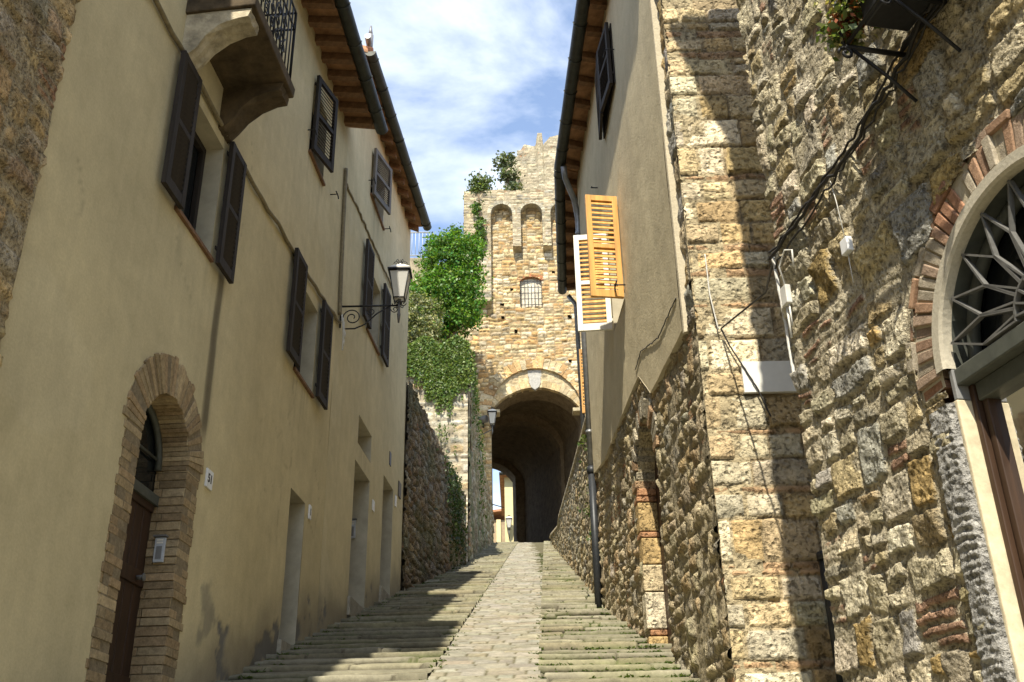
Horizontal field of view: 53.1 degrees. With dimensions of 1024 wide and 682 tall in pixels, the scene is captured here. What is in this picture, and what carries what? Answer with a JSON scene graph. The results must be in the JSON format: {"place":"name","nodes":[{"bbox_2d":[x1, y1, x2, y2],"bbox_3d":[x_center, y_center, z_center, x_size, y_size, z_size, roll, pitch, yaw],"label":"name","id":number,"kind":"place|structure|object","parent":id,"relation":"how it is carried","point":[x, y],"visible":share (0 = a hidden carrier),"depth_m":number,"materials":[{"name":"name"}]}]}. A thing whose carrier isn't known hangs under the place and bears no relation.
{"place":"outdoors","nodes":[
{"label":"outdoors","id":0,"kind":"place"},
{"bbox_2d":[215,542,518,681],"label":"stepped pavement","id":1,"kind":"structure","parent":0,"point":[406,640],"depth_m":11.77,"materials":[{"name":"stone"}]},
{"bbox_2d":[349,0,575,509],"label":"sky","id":2,"kind":"structure","parent":0,"point":[467,81],"materials":[{"name":"blue"}]},
{"bbox_2d":[425,542,543,681],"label":"paved lane","id":3,"kind":"structure","parent":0,"point":[497,641],"depth_m":12.06,"materials":[{"name":"stone"}]},
{"bbox_2d":[538,541,699,681],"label":"stepped pavement","id":4,"kind":"structure","parent":0,"point":[614,640],"depth_m":10.75,"materials":[{"name":"stone"}]},
{"bbox_2d":[237,553,700,681],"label":"weeds","id":5,"kind":"object","parent":4,"relation":"on","point":[627,675],"visible":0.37,"depth_m":10.68,"materials":[{"name":"green plant"}]},
{"bbox_3d":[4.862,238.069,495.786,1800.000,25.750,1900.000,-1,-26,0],"label":"ground","id":6,"kind":"structure","parent":0,"visible":0},
{"bbox_2d":[0,0,81,366],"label":"stone house","id":7,"kind":"structure","parent":6,"relation":"on","point":[35,37],"depth_m":6.15,"materials":[{"name":"stone"}]},
{"bbox_2d":[0,0,387,681],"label":"plaster house","id":8,"kind":"structure","parent":6,"relation":"on","point":[160,350],"depth_m":8.49,"materials":[{"name":"beige paint"}]},
{"bbox_2d":[105,490,153,681],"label":"door","id":9,"kind":"structure","parent":8,"relation":"in","point":[132,575],"depth_m":7.91,"materials":[{"name":"brown wood"}]},
{"bbox_2d":[152,534,168,562],"bbox_3d":[-2.833,1.667,8.222,0.109,0.218,0.045,-3,-26,4],"label":"intercom","id":10,"kind":"object","parent":8,"relation":"attached to","point":[159,548],"visible":1,"depth_m":8.22,"materials":[{"name":"paint"}]},
{"bbox_2d":[161,50,246,283],"bbox_3d":[-2.853,-1.514,9.230,0.400,1.360,1.681,-1,-26,0],"label":"window","id":11,"kind":"structure","parent":8,"relation":"in","point":[191,172],"depth_m":9.50,"materials":[{"name":"paint"}]},
{"bbox_2d":[204,468,213,490],"bbox_3d":[-2.665,1.218,9.014,0.021,0.165,0.150,-3,-26,4],"label":"house number sign","id":12,"kind":"object","parent":8,"relation":"attached to","point":[208,483],"visible":1,"depth_m":8.99,"materials":[{"name":"white ceramic"}]},
{"bbox_2d":[153,0,341,323],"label":"wall cable","id":13,"kind":"object","parent":8,"relation":"attached to","point":[205,94],"depth_m":10.49,"materials":[{"name":"paint"}]},
{"bbox_2d":[308,504,311,519],"bbox_3d":[-2.421,2.054,12.274,0.021,0.170,0.090,-3,-26,4],"label":"house number sign","id":14,"kind":"object","parent":8,"relation":"attached to","point":[309,512],"visible":1,"depth_m":12.25,"materials":[{"name":"white ceramic"}]},
{"bbox_2d":[286,247,333,409],"bbox_3d":[-2.573,-0.097,12.558,0.403,1.375,1.770,-1,-26,0],"label":"window","id":15,"kind":"structure","parent":8,"relation":"in","point":[302,324],"depth_m":12.80,"materials":[{"name":"paint"}]},
{"bbox_2d":[308,75,338,185],"bbox_3d":[-2.608,-2.812,13.709,0.458,1.245,0.794,-1,-26,0],"label":"window","id":16,"kind":"structure","parent":8,"relation":"in","point":[317,144],"depth_m":13.63,"materials":[{"name":"paint"}]},
{"bbox_2d":[200,25,431,632],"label":"plaster house","id":17,"kind":"structure","parent":6,"relation":"on","point":[360,571],"depth_m":16.28,"materials":[{"name":"beige paint"}]},
{"bbox_2d":[338,168,347,314],"bbox_3d":[-2.428,-1.460,14.708,0.057,2.353,0.213,-3,-26,4],"label":"conduit pipe","id":18,"kind":"object","parent":17,"relation":"attached to","point":[342,242],"visible":1,"depth_m":14.66,"materials":[{"name":"paint"}]},
{"bbox_2d":[341,314,345,350],"bbox_3d":[-2.342,-0.122,14.231,0.070,0.518,0.140,-5,-26,8],"label":"cable loop","id":19,"kind":"object","parent":18,"relation":"hanging from","point":[343,331],"visible":1,"depth_m":14.21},
{"bbox_2d":[351,518,356,537],"bbox_3d":[-2.431,2.842,15.525,0.144,0.298,0.045,-3,-26,4],"label":"intercom","id":20,"kind":"object","parent":17,"relation":"attached to","point":[353,532],"visible":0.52,"depth_m":15.52,"materials":[{"name":"paint"}]},
{"bbox_2d":[347,183,390,285],"bbox_3d":[-2.288,-1.506,17.207,0.050,0.343,4.392,-3,-26,3],"label":"wall cable","id":21,"kind":"object","parent":17,"relation":"attached to","point":[359,212],"depth_m":16.62,"materials":[{"name":"paint"}]},
{"bbox_2d":[372,499,374,511],"bbox_3d":[-2.166,2.576,15.997,0.018,0.170,0.130,-3,-26,4],"label":"house number sign","id":22,"kind":"object","parent":17,"relation":"attached to","point":[373,505],"visible":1,"depth_m":15.97,"materials":[{"name":"white ceramic"}]},
{"bbox_2d":[339,259,412,329],"bbox_3d":[-1.927,-0.669,14.512,0.991,1.109,0.326,-1,-26,0],"label":"wall lantern","id":23,"kind":"object","parent":17,"relation":"attached to","point":[400,274],"depth_m":14.45,"materials":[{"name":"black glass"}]},
{"bbox_2d":[362,238,390,366],"bbox_3d":[-2.344,-0.583,16.885,0.310,1.375,1.962,-3,-26,4],"label":"window","id":24,"kind":"structure","parent":17,"relation":"in","point":[371,293],"depth_m":17.13,"materials":[{"name":"paint"}]},
{"bbox_2d":[370,148,391,230],"bbox_3d":[-2.342,-2.619,17.752,0.493,0.955,1.144,-1,-26,0],"label":"window","id":25,"kind":"structure","parent":17,"relation":"in","point":[377,193],"depth_m":17.57,"materials":[{"name":"paint"}]},
{"bbox_2d":[391,379,466,590],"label":"retaining wall","id":26,"kind":"structure","parent":6,"relation":"on","point":[426,551],"depth_m":20.66,"materials":[{"name":"stone"}]},
{"bbox_2d":[435,446,468,569],"bbox_3d":[-1.338,4.518,23.691,0.206,3.390,4.585,-4,-26,5],"label":"wall creeper","id":27,"kind":"object","parent":26,"relation":"attached to","point":[455,509],"depth_m":24.14,"materials":[{"name":"green plant"}]},
{"bbox_2d":[406,346,494,561],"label":"terrace wall","id":28,"kind":"structure","parent":6,"relation":"on","point":[464,460],"depth_m":28.35,"materials":[{"name":"stone"}]},
{"bbox_2d":[410,258,428,285],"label":"terrace wall","id":29,"kind":"structure","parent":28,"relation":"on","point":[415,267],"depth_m":41.49,"materials":[{"name":"paint"}]},
{"bbox_2d":[410,232,429,255],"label":"terrace railing","id":30,"kind":"object","parent":29,"relation":"on","point":[415,242],"visible":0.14,"depth_m":42.01,"materials":[{"name":"metal"}]},
{"bbox_2d":[407,290,445,343],"bbox_3d":[-3.241,-0.037,32.060,2.376,3.353,1.834,-1,-26,0],"label":"clipped shrub","id":31,"kind":"object","parent":28,"relation":"on","point":[416,323],"visible":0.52,"depth_m":32.06,"materials":[{"name":"green plant"}]},
{"bbox_2d":[406,335,474,455],"bbox_3d":[-2.397,1.508,28.315,2.766,3.705,0.260,-1,-26,0],"label":"ivy curtain","id":32,"kind":"object","parent":28,"relation":"hanging from","point":[432,363],"visible":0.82,"depth_m":28.66,"materials":[{"name":"green plant"}]},
{"bbox_2d":[408,222,493,343],"bbox_3d":[-3.111,-0.525,38.537,4.911,9.901,2.970,-1,-26,0],"label":"climbing tree","id":33,"kind":"object","parent":28,"relation":"on","point":[453,288],"visible":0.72,"depth_m":39.09,"materials":[{"name":"green plant"}]},
{"bbox_2d":[470,350,486,533],"bbox_3d":[-0.996,3.301,30.683,0.208,4.185,5.568,-2,-26,1],"label":"ivy trail","id":34,"kind":"object","parent":28,"relation":"attached to","point":[476,382],"visible":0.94,"depth_m":30.26,"materials":[{"name":"green plant"}]},
{"bbox_2d":[493,509,504,542],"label":"brown house","id":35,"kind":"structure","parent":6,"relation":"on","point":[499,528],"depth_m":71.42,"materials":[{"name":"paint"}]},
{"bbox_2d":[499,472,513,541],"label":"yellow house","id":36,"kind":"structure","parent":6,"relation":"on","point":[506,489],"depth_m":62.19,"materials":[{"name":"paint"}]},
{"bbox_2d":[505,515,511,538],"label":"lantern","id":37,"kind":"object","parent":36,"relation":"attached to","point":[508,520],"visible":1,"depth_m":60.87,"materials":[{"name":"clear glass"}]},
{"bbox_2d":[456,133,584,542],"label":"gate tower","id":38,"kind":"structure","parent":6,"relation":"on","point":[522,341],"depth_m":44.40,"materials":[{"name":"stone"}]},
{"bbox_2d":[469,194,488,247],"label":"tower vine","id":39,"kind":"object","parent":38,"relation":"attached to","point":[477,209],"visible":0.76,"depth_m":44.41,"materials":[{"name":"green plant"}]},
{"bbox_2d":[463,168,497,199],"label":"grassy plant","id":40,"kind":"object","parent":38,"relation":"on","point":[482,183],"visible":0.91,"depth_m":45.56,"materials":[{"name":"plant"}]},
{"bbox_2d":[478,415,488,427],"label":"floodlight","id":41,"kind":"object","parent":38,"relation":"attached to","point":[484,418],"visible":0.77,"depth_m":40.55,"materials":[{"name":"grey paint"}]},
{"bbox_2d":[480,407,496,434],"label":"gate lantern","id":42,"kind":"object","parent":38,"relation":"attached to","point":[492,413],"visible":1,"depth_m":40.25,"materials":[{"name":"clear glass"}]},
{"bbox_2d":[491,150,526,190],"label":"fig shrub","id":43,"kind":"object","parent":38,"relation":"on","point":[503,166],"visible":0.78,"depth_m":46.99,"materials":[{"name":"green plant"}]},
{"bbox_2d":[517,273,543,307],"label":"window","id":44,"kind":"structure","parent":38,"relation":"in","point":[531,292],"depth_m":43.83,"materials":[{"name":"glass"}]},
{"bbox_2d":[549,417,600,596],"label":"sloping wall","id":45,"kind":"structure","parent":6,"relation":"on","point":[570,543],"depth_m":20.43,"materials":[{"name":"stone"}]},
{"bbox_2d":[575,429,591,541],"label":"wall weeds","id":46,"kind":"object","parent":45,"relation":"attached to","point":[580,461],"depth_m":16.19,"materials":[{"name":"green plant"}]},
{"bbox_2d":[554,143,677,430],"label":"house","id":47,"kind":"structure","parent":6,"relation":"on","point":[565,223],"depth_m":19.51,"materials":[{"name":"grey paint"}]},
{"bbox_2d":[579,349,584,413],"bbox_3d":[1.228,0.805,16.799,0.248,1.120,0.844,-1,-26,0],"label":"shutter","id":48,"kind":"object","parent":47,"relation":"in","point":[580,350],"depth_m":16.43,"materials":[{"name":"orange wood"}]},
{"bbox_2d":[554,0,836,681],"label":"house","id":49,"kind":"structure","parent":6,"relation":"on","point":[707,547],"depth_m":9.73,"materials":[{"name":"stone"}]},
{"bbox_2d":[573,194,625,331],"bbox_3d":[1.225,-1.024,13.129,0.759,1.530,1.277,-1,-26,0],"label":"window","id":50,"kind":"structure","parent":49,"relation":"in","point":[597,267],"depth_m":12.94,"materials":[{"name":"paint"}]},
{"bbox_2d":[590,22,615,187],"bbox_3d":[1.240,-3.251,14.280,0.159,1.278,2.222,0,-26,-2],"label":"window","id":51,"kind":"structure","parent":49,"relation":"in","point":[605,80],"depth_m":13.70,"materials":[{"name":"brown wood"}]},
{"bbox_2d":[635,298,676,369],"bbox_3d":[1.447,-0.048,10.479,0.016,0.389,2.352,0,-26,-2],"label":"wall cable","id":52,"kind":"object","parent":49,"relation":"attached to","point":[658,335],"depth_m":10.16,"materials":[{"name":"black rubber"}]},
{"bbox_2d":[655,452,672,646],"bbox_3d":[1.708,2.238,10.755,0.060,3.007,1.193,0,-26,-2],"label":"door","id":53,"kind":"structure","parent":49,"relation":"in","point":[656,469],"depth_m":11.21,"materials":[{"name":"brown wood"}]},
{"bbox_2d":[704,254,718,329],"bbox_3d":[1.731,-0.432,8.882,0.053,0.743,0.013,-1,-26,0],"label":"wall cable","id":54,"kind":"object","parent":49,"relation":"attached to","point":[709,292],"depth_m":8.87,"materials":[{"name":"white plastic"}]},
{"bbox_2d":[720,329,770,416],"bbox_3d":[1.946,0.257,8.535,0.333,0.810,0.027,-2,-26,2],"label":"wall cable","id":55,"kind":"object","parent":49,"relation":"attached to","point":[750,377],"depth_m":8.52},
{"bbox_2d":[740,361,798,393],"bbox_3d":[2.152,0.303,8.544,0.460,0.280,0.040,-1,-26,0],"label":"marble plaque","id":56,"kind":"object","parent":49,"relation":"attached to","point":[770,377],"visible":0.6,"depth_m":8.52,"materials":[{"name":"white stone"}]},
{"bbox_2d":[816,551,842,681],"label":"drain pipe","id":57,"kind":"object","parent":49,"relation":"attached to","point":[820,560],"visible":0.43,"depth_m":7.63,"materials":[{"name":"metal"}]},
{"bbox_2d":[736,0,1023,681],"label":"rubble house","id":58,"kind":"structure","parent":6,"relation":"on","point":[907,352],"depth_m":4.68,"materials":[{"name":"stone"}]},
{"bbox_2d":[720,254,775,328],"bbox_3d":[1.765,-0.319,7.429,0.185,0.745,2.476,-3,-26,4],"label":"tension wire","id":59,"kind":"object","parent":58,"relation":"attached to","point":[755,300],"visible":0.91,"depth_m":7.64,"materials":[{"name":"black metal"}]},
{"bbox_2d":[772,257,794,371],"bbox_3d":[1.587,-0.141,5.982,0.025,0.821,0.043,20,-33,-37],"label":"wall cable","id":60,"kind":"object","parent":58,"relation":"attached to","point":[785,322],"depth_m":5.95,"materials":[{"name":"white plastic"}]},
{"bbox_2d":[778,249,794,337],"bbox_3d":[1.593,-0.287,5.854,0.035,0.525,0.190,4,-26,-11],"label":"cable box","id":61,"kind":"object","parent":58,"relation":"attached to","point":[786,295],"visible":1,"depth_m":5.87,"materials":[{"name":"white plastic"}]},
{"bbox_2d":[830,181,853,282],"bbox_3d":[1.724,-0.585,5.331,0.035,0.640,0.074,4,-26,-11],"label":"junction box","id":62,"kind":"object","parent":58,"relation":"attached to","point":[846,246],"visible":1,"depth_m":5.27,"materials":[{"name":"white plastic"}]},
{"bbox_2d":[768,6,928,253],"bbox_3d":[1.770,-1.157,5.289,0.030,0.384,2.214,4,-26,-11],"label":"wall cable","id":63,"kind":"object","parent":58,"relation":"attached to","point":[855,133],"depth_m":5.30,"materials":[{"name":"black rubber"}]},
{"bbox_2d":[768,3,933,259],"bbox_3d":[1.763,-1.119,5.256,0.035,0.361,2.196,4,-26,-11],"label":"wall cable","id":64,"kind":"object","parent":58,"relation":"attached to","point":[865,117],"depth_m":5.19,"materials":[{"name":"black rubber"}]},
{"bbox_2d":[775,0,944,268],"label":"wall cable","id":65,"kind":"object","parent":58,"relation":"attached to","point":[875,113],"depth_m":5.12,"materials":[{"name":"black rubber"}]},
{"bbox_2d":[813,0,961,102],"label":"flower box","id":66,"kind":"object","parent":58,"relation":"attached to","point":[844,29],"visible":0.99,"depth_m":4.80,"materials":[{"name":"black metal"}]},
{"bbox_2d":[951,169,1023,626],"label":"door","id":67,"kind":"structure","parent":58,"relation":"in","point":[987,326],"depth_m":4.22,"materials":[{"name":"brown wood"}]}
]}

